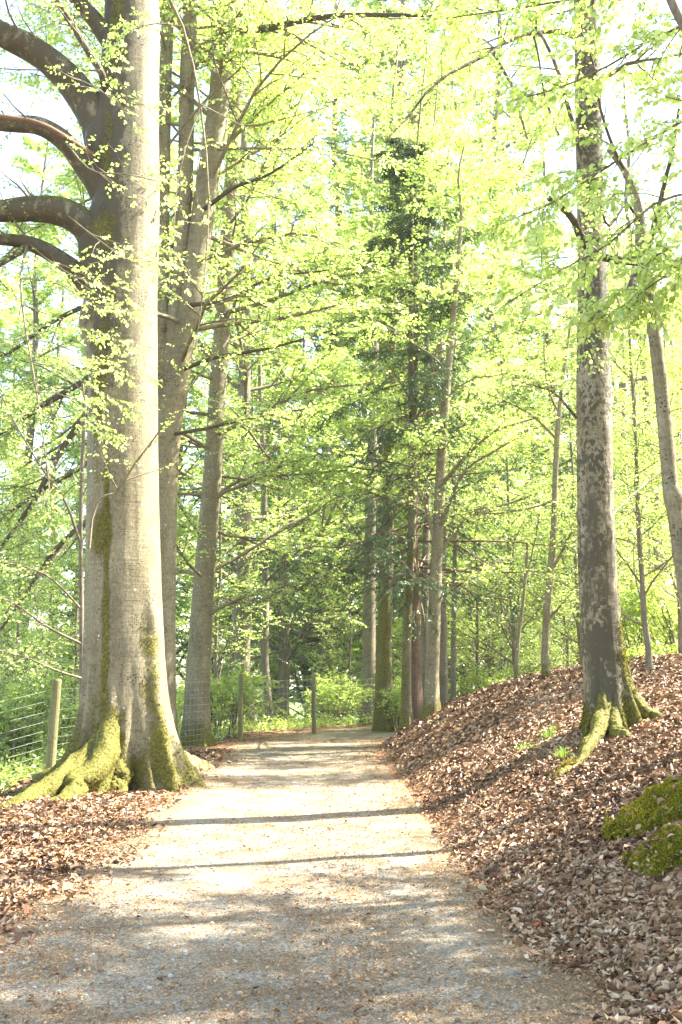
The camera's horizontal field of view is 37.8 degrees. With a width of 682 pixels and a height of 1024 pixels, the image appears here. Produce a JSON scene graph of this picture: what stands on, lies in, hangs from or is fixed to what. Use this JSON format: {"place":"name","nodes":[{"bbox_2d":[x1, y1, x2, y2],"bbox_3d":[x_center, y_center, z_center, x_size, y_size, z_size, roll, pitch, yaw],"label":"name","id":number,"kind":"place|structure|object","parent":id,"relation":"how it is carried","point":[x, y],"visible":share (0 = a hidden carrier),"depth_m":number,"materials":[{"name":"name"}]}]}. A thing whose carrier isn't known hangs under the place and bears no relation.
{"place":"outdoors","nodes":[
{"label":"outdoors","id":0,"kind":"place"},
{"bbox_2d":[0,725,637,1023],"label":"path","id":1,"kind":"structure","parent":0,"point":[200,946],"depth_m":6.37,"materials":[{"name":"beige gravel"}]},
{"bbox_2d":[0,745,566,1023],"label":"pebbles","id":2,"kind":"object","parent":1,"relation":"on","point":[273,978],"visible":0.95,"depth_m":6.24,"materials":[{"name":"grey gravel"}]},
{"bbox_2d":[0,720,681,1023],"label":"bud scales","id":3,"kind":"object","parent":1,"relation":"on","point":[300,1020],"visible":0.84,"depth_m":5.99,"materials":[{"name":"brown plant"}]},
{"bbox_2d":[0,652,681,1023],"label":"ground","id":4,"kind":"structure","parent":0,"point":[302,730],"depth_m":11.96,"materials":[{"name":"brown plant"}]},
{"bbox_2d":[0,680,56,773],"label":"shrub","id":5,"kind":"object","parent":4,"relation":"on","point":[11,737],"visible":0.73,"depth_m":18.73,"materials":[{"name":"green plant"}]},
{"bbox_2d":[0,302,60,678],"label":"beech tree","id":6,"kind":"object","parent":4,"relation":"on","point":[11,309],"visible":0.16,"depth_m":55.13,"materials":[{"name":"green plant"}]},
{"bbox_2d":[0,302,64,691],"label":"beech tree","id":7,"kind":"object","parent":4,"relation":"on","point":[5,323],"visible":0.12,"depth_m":47.52,"materials":[{"name":"green plant"}]},
{"bbox_2d":[0,435,64,702],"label":"young beech","id":8,"kind":"object","parent":4,"relation":"on","point":[20,638],"visible":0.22,"depth_m":27.41,"materials":[{"name":"green plant"}]},
{"bbox_2d":[0,363,78,740],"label":"young beech","id":9,"kind":"object","parent":4,"relation":"on","point":[15,490],"visible":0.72,"depth_m":18.01,"materials":[{"name":"green plant"}]},
{"bbox_2d":[0,441,78,765],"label":"young beech","id":10,"kind":"object","parent":4,"relation":"on","point":[20,558],"visible":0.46,"depth_m":22.08,"materials":[{"name":"green plant"}]},
{"bbox_2d":[0,670,78,771],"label":"shrub","id":11,"kind":"object","parent":4,"relation":"on","point":[41,705],"visible":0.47,"depth_m":19.36,"materials":[{"name":"green plant"}]},
{"bbox_2d":[3,508,78,725],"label":"young beech","id":12,"kind":"object","parent":4,"relation":"on","point":[55,567],"visible":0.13,"depth_m":33.09,"materials":[{"name":"green plant"}]},
{"bbox_2d":[0,469,85,755],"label":"young beech","id":13,"kind":"object","parent":4,"relation":"on","point":[51,574],"visible":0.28,"depth_m":27.00,"materials":[{"name":"green plant"}]},
{"bbox_2d":[0,383,86,704],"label":"beech sapling","id":14,"kind":"object","parent":4,"relation":"on","point":[79,536],"visible":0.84,"depth_m":15.30,"materials":[{"name":"green plant"}]},
{"bbox_2d":[0,256,86,694],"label":"beech tree","id":15,"kind":"object","parent":4,"relation":"on","point":[65,357],"visible":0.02,"depth_m":56.66,"materials":[{"name":"green plant"}]},
{"bbox_2d":[0,128,88,699],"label":"beech tree","id":16,"kind":"object","parent":4,"relation":"on","point":[39,147],"visible":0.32,"depth_m":41.11,"materials":[{"name":"green plant"}]},
{"bbox_2d":[16,683,78,756],"bbox_3d":[-5.805,4.491,20.759,2.059,1.834,2.473,-7,-11,36],"label":"shrub","id":17,"kind":"object","parent":4,"relation":"on","point":[68,725],"visible":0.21,"depth_m":20.44,"materials":[{"name":"green plant"}]},
{"bbox_2d":[9,277,87,723],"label":"beech tree","id":18,"kind":"object","parent":4,"relation":"on","point":[75,343],"visible":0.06,"depth_m":51.53,"materials":[{"name":"green plant"}]},
{"bbox_2d":[11,474,86,722],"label":"young beech","id":19,"kind":"object","parent":4,"relation":"on","point":[76,616],"visible":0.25,"depth_m":24.67,"materials":[{"name":"green plant"}]},
{"bbox_2d":[21,212,222,707],"bbox_3d":[-8.540,-0.844,38.845,8.253,23.325,6.840,-9,-12,43],"label":"beech tree","id":20,"kind":"object","parent":4,"relation":"on","point":[83,353],"visible":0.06,"depth_m":37.97,"materials":[{"name":"green plant"}]},
{"bbox_2d":[0,0,302,805],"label":"beech tree","id":21,"kind":"object","parent":4,"relation":"on","point":[124,737],"visible":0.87,"depth_m":14.07,"materials":[{"name":"green plant"}]},
{"bbox_2d":[56,139,272,693],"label":"beech tree","id":22,"kind":"object","parent":4,"relation":"on","point":[192,375],"visible":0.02,"depth_m":43.72,"materials":[{"name":"green plant"}]},
{"bbox_2d":[0,0,419,746],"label":"beech tree","id":23,"kind":"object","parent":4,"relation":"on","point":[198,664],"visible":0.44,"depth_m":21.85,"materials":[{"name":"green plant"}]},
{"bbox_2d":[176,670,262,732],"bbox_3d":[-3.373,4.863,25.041,2.459,1.823,2.048,-5,-10,30],"label":"shrub","id":24,"kind":"object","parent":4,"relation":"on","point":[215,692],"visible":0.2,"depth_m":24.84,"materials":[{"name":"green plant"}]},
{"bbox_2d":[73,0,366,729],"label":"beech tree","id":25,"kind":"object","parent":4,"relation":"on","point":[243,388],"visible":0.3,"depth_m":30.72,"materials":[{"name":"green plant"}]},
{"bbox_2d":[0,0,450,749],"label":"beech tree","id":26,"kind":"object","parent":4,"relation":"on","point":[218,44],"visible":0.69,"depth_m":19.18,"materials":[{"name":"green plant"}]},
{"bbox_2d":[176,363,277,724],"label":"beech tree","id":27,"kind":"object","parent":4,"relation":"on","point":[226,400],"depth_m":70.28,"materials":[{"name":"green plant"}]},
{"bbox_2d":[176,659,288,737],"bbox_3d":[-2.618,4.589,24.264,2.828,2.097,2.355,-2,-9,11],"label":"shrub","id":28,"kind":"object","parent":4,"relation":"on","point":[246,692],"visible":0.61,"depth_m":23.94,"materials":[{"name":"green plant"}]},
{"bbox_2d":[169,229,300,721],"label":"beech tree","id":29,"kind":"object","parent":4,"relation":"on","point":[217,550],"visible":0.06,"depth_m":52.50,"materials":[{"name":"green plant"}]},
{"bbox_2d":[176,373,295,734],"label":"young beech","id":30,"kind":"object","parent":4,"relation":"on","point":[215,649],"visible":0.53,"depth_m":27.17,"materials":[{"name":"green plant"}]},
{"bbox_2d":[176,300,313,722],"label":"beech tree","id":31,"kind":"object","parent":4,"relation":"on","point":[252,372],"visible":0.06,"depth_m":58.20,"materials":[{"name":"green plant"}]},
{"bbox_2d":[0,673,495,782],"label":"fence","id":32,"kind":"object","parent":4,"relation":"on","point":[52,744],"visible":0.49,"depth_m":22.48,"materials":[{"name":"silver metal"}]},
{"bbox_2d":[212,523,293,720],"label":"young beech","id":33,"kind":"object","parent":4,"relation":"on","point":[258,663],"visible":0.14,"depth_m":35.77,"materials":[{"name":"green plant"}]},
{"bbox_2d":[177,286,337,726],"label":"beech tree","id":34,"kind":"object","parent":4,"relation":"on","point":[272,649],"visible":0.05,"depth_m":60.15,"materials":[{"name":"green plant"}]},
{"bbox_2d":[176,196,353,730],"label":"beech tree","id":35,"kind":"object","parent":4,"relation":"on","point":[230,660],"visible":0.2,"depth_m":34.20,"materials":[{"name":"green plant"}]},
{"bbox_2d":[176,199,366,728],"bbox_3d":[-2.265,-1.656,33.482,7.828,18.978,6.122,-3,-10,18],"label":"beech tree","id":36,"kind":"object","parent":4,"relation":"on","point":[264,648],"visible":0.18,"depth_m":32.14,"materials":[{"name":"green plant"}]},
{"bbox_2d":[178,101,377,726],"bbox_3d":[-2.824,-3.482,36.981,7.877,25.023,7.600,-4,-10,22],"label":"beech tree","id":37,"kind":"object","parent":4,"relation":"on","point":[284,667],"visible":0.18,"depth_m":36.09,"materials":[{"name":"green plant"}]},
{"bbox_2d":[229,330,337,725],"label":"beech tree","id":38,"kind":"object","parent":4,"relation":"on","point":[276,613],"visible":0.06,"depth_m":52.39,"materials":[{"name":"green plant"}]},
{"bbox_2d":[176,0,422,725],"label":"beech tree","id":39,"kind":"object","parent":4,"relation":"on","point":[326,447],"visible":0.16,"depth_m":40.82,"materials":[{"name":"green plant"}]},
{"bbox_2d":[250,287,362,721],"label":"beech tree","id":40,"kind":"object","parent":4,"relation":"on","point":[294,675],"visible":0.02,"depth_m":49.43,"materials":[{"name":"green plant"}]},
{"bbox_2d":[254,462,361,726],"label":"spruce tree","id":41,"kind":"object","parent":4,"relation":"on","point":[303,668],"visible":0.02,"depth_m":47.03,"materials":[{"name":"green plant"}]},
{"bbox_2d":[252,246,401,724],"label":"beech tree","id":42,"kind":"object","parent":4,"relation":"on","point":[307,678],"visible":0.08,"depth_m":45.56,"materials":[{"name":"green plant"}]},
{"bbox_2d":[301,672,371,724],"bbox_3d":[-0.212,5.739,30.276,1.980,1.764,2.378,-7,-11,38],"label":"shrub","id":43,"kind":"object","parent":4,"relation":"on","point":[334,691],"visible":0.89,"depth_m":30.25,"materials":[{"name":"green plant"}]},
{"bbox_2d":[0,637,677,791],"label":"ground plants","id":44,"kind":"object","parent":4,"relation":"on","point":[5,773],"visible":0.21,"depth_m":21.21,"materials":[{"name":"green plant"}]},
{"bbox_2d":[0,670,681,1020],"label":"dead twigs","id":45,"kind":"object","parent":4,"relation":"on","point":[445,809],"visible":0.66,"depth_m":8.57,"materials":[{"name":"brown wood"}]},
{"bbox_2d":[302,665,399,723],"bbox_3d":[0.211,6.093,32.246,3.056,2.266,2.545,3,-10,-18],"label":"shrub","id":46,"kind":"object","parent":4,"relation":"on","point":[350,683],"visible":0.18,"depth_m":32.22,"materials":[{"name":"green plant"}]},
{"bbox_2d":[300,476,402,723],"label":"young beech","id":47,"kind":"object","parent":4,"relation":"on","point":[349,651],"visible":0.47,"depth_m":34.63,"materials":[{"name":"green plant"}]},
{"bbox_2d":[269,216,460,660],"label":"beech tree","id":48,"kind":"object","parent":4,"relation":"on","point":[366,440],"visible":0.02,"depth_m":50.27,"materials":[{"name":"green plant"}]},
{"bbox_2d":[342,566,401,689],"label":"young beech","id":49,"kind":"object","parent":4,"relation":"on","point":[362,634],"visible":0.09,"depth_m":41.65,"materials":[{"name":"green plant"}]},
{"bbox_2d":[291,72,458,723],"bbox_3d":[1.284,-4.344,33.200,5.267,22.970,5.013,-7,-11,37],"label":"beech tree","id":50,"kind":"object","parent":4,"relation":"on","point":[368,650],"visible":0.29,"depth_m":32.70,"materials":[{"name":"green plant"}]},
{"bbox_2d":[254,2,498,685],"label":"beech tree","id":51,"kind":"object","parent":4,"relation":"on","point":[294,639],"visible":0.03,"depth_m":47.26,"materials":[{"name":"green plant"}]},
{"bbox_2d":[335,499,420,704],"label":"young beech","id":52,"kind":"object","parent":4,"relation":"on","point":[396,657],"visible":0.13,"depth_m":37.95,"materials":[{"name":"green plant"}]},
{"bbox_2d":[359,675,401,729],"bbox_3d":[1.497,5.117,26.628,1.949,1.735,2.340,5,-10,-27],"label":"shrub","id":53,"kind":"object","parent":4,"relation":"on","point":[395,699],"visible":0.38,"depth_m":26.26,"materials":[{"name":"green plant"}]},
{"bbox_2d":[301,35,480,731],"bbox_3d":[1.397,-3.879,28.083,5.390,20.303,5.382,0,-9,0],"label":"beech tree","id":54,"kind":"object","parent":4,"relation":"on","point":[382,722],"visible":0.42,"depth_m":27.19,"materials":[{"name":"green plant"}]},
{"bbox_2d":[235,133,577,719],"bbox_3d":[1.565,-2.064,21.926,6.337,14.007,7.314,-6,-11,35],"label":"spruce tree","id":55,"kind":"object","parent":4,"relation":"on","point":[433,376],"visible":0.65,"depth_m":21.90,"materials":[{"name":"green plant"}]},
{"bbox_2d":[291,5,532,730],"bbox_3d":[1.816,-3.278,21.945,4.891,16.438,4.373,-6,-11,32],"label":"beech tree","id":56,"kind":"object","parent":4,"relation":"on","point":[406,716],"visible":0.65,"depth_m":21.55,"materials":[{"name":"green plant"}]},
{"bbox_2d":[252,0,574,679],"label":"beech tree","id":57,"kind":"object","parent":4,"relation":"on","point":[441,107],"visible":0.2,"depth_m":41.98,"materials":[{"name":"green plant"}]},
{"bbox_2d":[335,1,529,697],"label":"beech tree","id":58,"kind":"object","parent":4,"relation":"on","point":[425,550],"visible":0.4,"depth_m":23.91,"materials":[{"name":"green plant"}]},
{"bbox_2d":[393,445,488,678],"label":"young beech","id":59,"kind":"object","parent":4,"relation":"on","point":[448,643],"visible":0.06,"depth_m":33.96,"materials":[{"name":"green plant"}]},
{"bbox_2d":[309,0,576,720],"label":"beech tree","id":60,"kind":"object","parent":4,"relation":"on","point":[431,706],"visible":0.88,"depth_m":20.61,"materials":[{"name":"green plant"}]},
{"bbox_2d":[361,41,538,705],"bbox_3d":[2.749,-3.462,25.716,4.733,18.168,4.916,0,-9,0],"label":"beech tree","id":61,"kind":"object","parent":4,"relation":"on","point":[443,674],"visible":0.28,"depth_m":25.36,"materials":[{"name":"green plant"}]},
{"bbox_2d":[338,0,570,700],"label":"beech tree","id":62,"kind":"object","parent":4,"relation":"on","point":[394,3],"visible":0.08,"depth_m":44.89,"materials":[{"name":"green plant"}]},
{"bbox_2d":[397,235,531,694],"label":"beech tree","id":63,"kind":"object","parent":4,"relation":"on","point":[472,342],"visible":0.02,"depth_m":49.36,"materials":[{"name":"green plant"}]},
{"bbox_2d":[381,150,555,699],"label":"beech tree","id":64,"kind":"object","parent":4,"relation":"on","point":[453,673],"visible":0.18,"depth_m":26.55,"materials":[{"name":"green plant"}]},
{"bbox_2d":[448,663,508,697],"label":"shrub","id":65,"kind":"object","parent":4,"relation":"on","point":[482,679],"visible":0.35,"depth_m":26.41,"materials":[{"name":"green plant"}]},
{"bbox_2d":[446,492,513,692],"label":"young beech","id":66,"kind":"object","parent":4,"relation":"on","point":[449,612],"visible":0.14,"depth_m":34.67,"materials":[{"name":"green plant"}]},
{"bbox_2d":[420,406,559,687],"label":"young beech","id":67,"kind":"object","parent":4,"relation":"on","point":[477,646],"visible":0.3,"depth_m":27.33,"materials":[{"name":"green plant"}]},
{"bbox_2d":[429,407,567,678],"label":"young beech","id":68,"kind":"object","parent":4,"relation":"on","point":[490,664],"visible":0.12,"depth_m":29.73,"materials":[{"name":"green plant"}]},
{"bbox_2d":[421,315,578,676],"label":"young beech","id":69,"kind":"object","parent":4,"relation":"on","point":[507,550],"visible":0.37,"depth_m":26.33,"materials":[{"name":"green plant"}]},
{"bbox_2d":[423,325,578,677],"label":"beech sapling","id":70,"kind":"object","parent":4,"relation":"on","point":[547,617],"visible":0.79,"depth_m":19.56,"materials":[{"name":"green plant"}]},
{"bbox_2d":[448,412,559,681],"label":"young beech","id":71,"kind":"object","parent":4,"relation":"on","point":[528,635],"visible":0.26,"depth_m":30.97,"materials":[{"name":"green plant"}]},
{"bbox_2d":[357,0,657,679],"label":"beech tree","id":72,"kind":"object","parent":4,"relation":"on","point":[516,51],"visible":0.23,"depth_m":43.60,"materials":[{"name":"green plant"}]},
{"bbox_2d":[456,291,564,684],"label":"beech tree","id":73,"kind":"object","parent":4,"relation":"on","point":[509,338],"visible":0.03,"depth_m":53.48,"materials":[{"name":"green plant"}]},
{"bbox_2d":[473,501,563,679],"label":"beech sapling","id":74,"kind":"object","parent":4,"relation":"on","point":[516,663],"visible":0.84,"depth_m":19.85,"materials":[{"name":"green plant"}]},
{"bbox_2d":[371,0,681,781],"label":"beech tree","id":75,"kind":"object","parent":4,"relation":"on","point":[614,704],"visible":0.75,"depth_m":12.53,"materials":[{"name":"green plant"}]},
{"bbox_2d":[498,506,558,677],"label":"young beech","id":76,"kind":"object","parent":4,"relation":"on","point":[528,653],"visible":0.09,"depth_m":37.77,"materials":[{"name":"green plant"}]},
{"bbox_2d":[499,499,576,672],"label":"young beech","id":77,"kind":"object","parent":4,"relation":"on","point":[542,527],"visible":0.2,"depth_m":32.79,"materials":[{"name":"green plant"}]},
{"bbox_2d":[411,0,681,355],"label":"beech tree","id":78,"kind":"object","parent":4,"relation":"on","point":[619,313],"visible":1,"depth_m":6.00,"materials":[{"name":"green plant"}]},
{"bbox_2d":[520,516,574,671],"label":"young beech","id":79,"kind":"object","parent":4,"relation":"on","point":[539,615],"visible":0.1,"depth_m":37.76,"materials":[{"name":"green plant"}]},
{"bbox_2d":[518,470,579,668],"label":"young beech","id":80,"kind":"object","parent":4,"relation":"on","point":[567,643],"visible":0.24,"depth_m":29.88,"materials":[{"name":"green plant"}]},
{"bbox_2d":[472,156,628,671],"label":"beech tree","id":81,"kind":"object","parent":4,"relation":"on","point":[532,172],"visible":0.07,"depth_m":50.18,"materials":[{"name":"green plant"}]},
{"bbox_2d":[491,304,648,663],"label":"young beech","id":82,"kind":"object","parent":4,"relation":"on","point":[571,476],"visible":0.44,"depth_m":26.57,"materials":[{"name":"green plant"}]},
{"bbox_2d":[528,406,618,666],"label":"spruce tree","id":83,"kind":"object","parent":4,"relation":"on","point":[565,416],"visible":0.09,"depth_m":36.43,"materials":[{"name":"green plant"}]},
{"bbox_2d":[504,276,652,677],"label":"beech tree","id":84,"kind":"object","parent":4,"relation":"on","point":[572,380],"depth_m":52.87,"materials":[{"name":"green plant"}]},
{"bbox_2d":[487,113,676,673],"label":"beech tree","id":85,"kind":"object","parent":4,"relation":"on","point":[561,127],"visible":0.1,"depth_m":46.40,"materials":[{"name":"green plant"}]},
{"bbox_2d":[549,521,632,666],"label":"young beech","id":86,"kind":"object","parent":4,"relation":"on","point":[572,620],"visible":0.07,"depth_m":33.69,"materials":[{"name":"green plant"}]},
{"bbox_2d":[505,55,681,650],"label":"beech tree","id":87,"kind":"object","parent":4,"relation":"on","point":[630,228],"visible":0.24,"depth_m":28.89,"materials":[{"name":"green plant"}]},
{"bbox_2d":[524,210,681,669],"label":"young beech","id":88,"kind":"object","parent":4,"relation":"on","point":[642,592],"visible":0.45,"depth_m":17.29,"materials":[{"name":"green plant"}]},
{"bbox_2d":[525,196,681,652],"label":"beech tree","id":89,"kind":"object","parent":4,"relation":"on","point":[621,329],"visible":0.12,"depth_m":34.39,"materials":[{"name":"green plant"}]},
{"bbox_2d":[536,244,677,638],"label":"beech tree","id":90,"kind":"object","parent":4,"relation":"on","point":[628,370],"visible":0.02,"depth_m":38.12,"materials":[{"name":"green plant"}]},
{"bbox_2d":[536,22,681,617],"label":"beech tree","id":91,"kind":"object","parent":4,"relation":"on","point":[672,493],"visible":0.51,"depth_m":10.24,"materials":[{"name":"green plant"}]},
{"bbox_2d":[554,268,674,649],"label":"beech tree","id":92,"kind":"object","parent":4,"relation":"on","point":[614,428],"visible":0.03,"depth_m":44.53,"materials":[{"name":"green plant"}]},
{"bbox_2d":[560,214,678,657],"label":"beech tree","id":93,"kind":"object","parent":4,"relation":"on","point":[572,233],"visible":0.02,"depth_m":54.33,"materials":[{"name":"green plant"}]},
{"bbox_2d":[571,359,676,652],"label":"young beech","id":94,"kind":"object","parent":4,"relation":"on","point":[647,507],"visible":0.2,"depth_m":28.57,"materials":[{"name":"green plant"}]},
{"bbox_2d":[574,404,676,656],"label":"young beech","id":95,"kind":"object","parent":4,"relation":"on","point":[631,520],"visible":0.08,"depth_m":31.36,"materials":[{"name":"green plant"}]},
{"bbox_2d":[576,573,677,658],"bbox_3d":[6.735,2.568,23.119,2.415,2.151,2.900,-3,-9,16],"label":"shrub","id":96,"kind":"object","parent":4,"relation":"on","point":[633,632],"visible":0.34,"depth_m":22.65,"materials":[{"name":"green plant"}]},
{"bbox_2d":[600,774,681,840],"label":"moss mound","id":97,"kind":"object","parent":4,"relation":"on","point":[639,809],"visible":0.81,"depth_m":7.59,"materials":[{"name":"green plant"}]},
{"bbox_2d":[611,275,681,652],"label":"young beech","id":98,"kind":"object","parent":4,"relation":"on","point":[667,571],"visible":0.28,"depth_m":20.39,"materials":[{"name":"green plant"}]},
{"bbox_2d":[611,272,681,654],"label":"beech tree","id":99,"kind":"object","parent":4,"relation":"on","point":[651,400],"depth_m":55.94,"materials":[{"name":"green plant"}]},
{"bbox_2d":[615,279,681,604],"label":"young beech","id":100,"kind":"object","parent":4,"relation":"on","point":[655,469],"visible":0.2,"depth_m":24.71,"materials":[{"name":"green plant"}]},
{"bbox_2d":[620,571,677,652],"bbox_3d":[7.485,2.293,21.532,2.712,2.011,2.258,0,-9,-2],"label":"shrub","id":101,"kind":"object","parent":4,"relation":"on","point":[655,614],"visible":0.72,"depth_m":21.39,"materials":[{"name":"green plant"}]},
{"bbox_2d":[620,823,681,881],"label":"moss mound","id":102,"kind":"object","parent":4,"relation":"on","point":[664,847],"visible":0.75,"depth_m":6.56,"materials":[{"name":"green plant"}]},
{"bbox_2d":[620,243,681,613],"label":"young beech","id":103,"kind":"object","parent":4,"relation":"on","point":[673,370],"visible":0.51,"depth_m":17.82,"materials":[{"name":"green plant"}]},
{"bbox_2d":[634,212,681,650],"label":"beech tree","id":104,"kind":"object","parent":4,"relation":"on","point":[676,234],"visible":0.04,"depth_m":50.70,"materials":[{"name":"green plant"}]},
{"bbox_2d":[0,0,681,687],"label":"sky","id":105,"kind":"structure","parent":0,"point":[60,115],"materials":[{"name":"white"}]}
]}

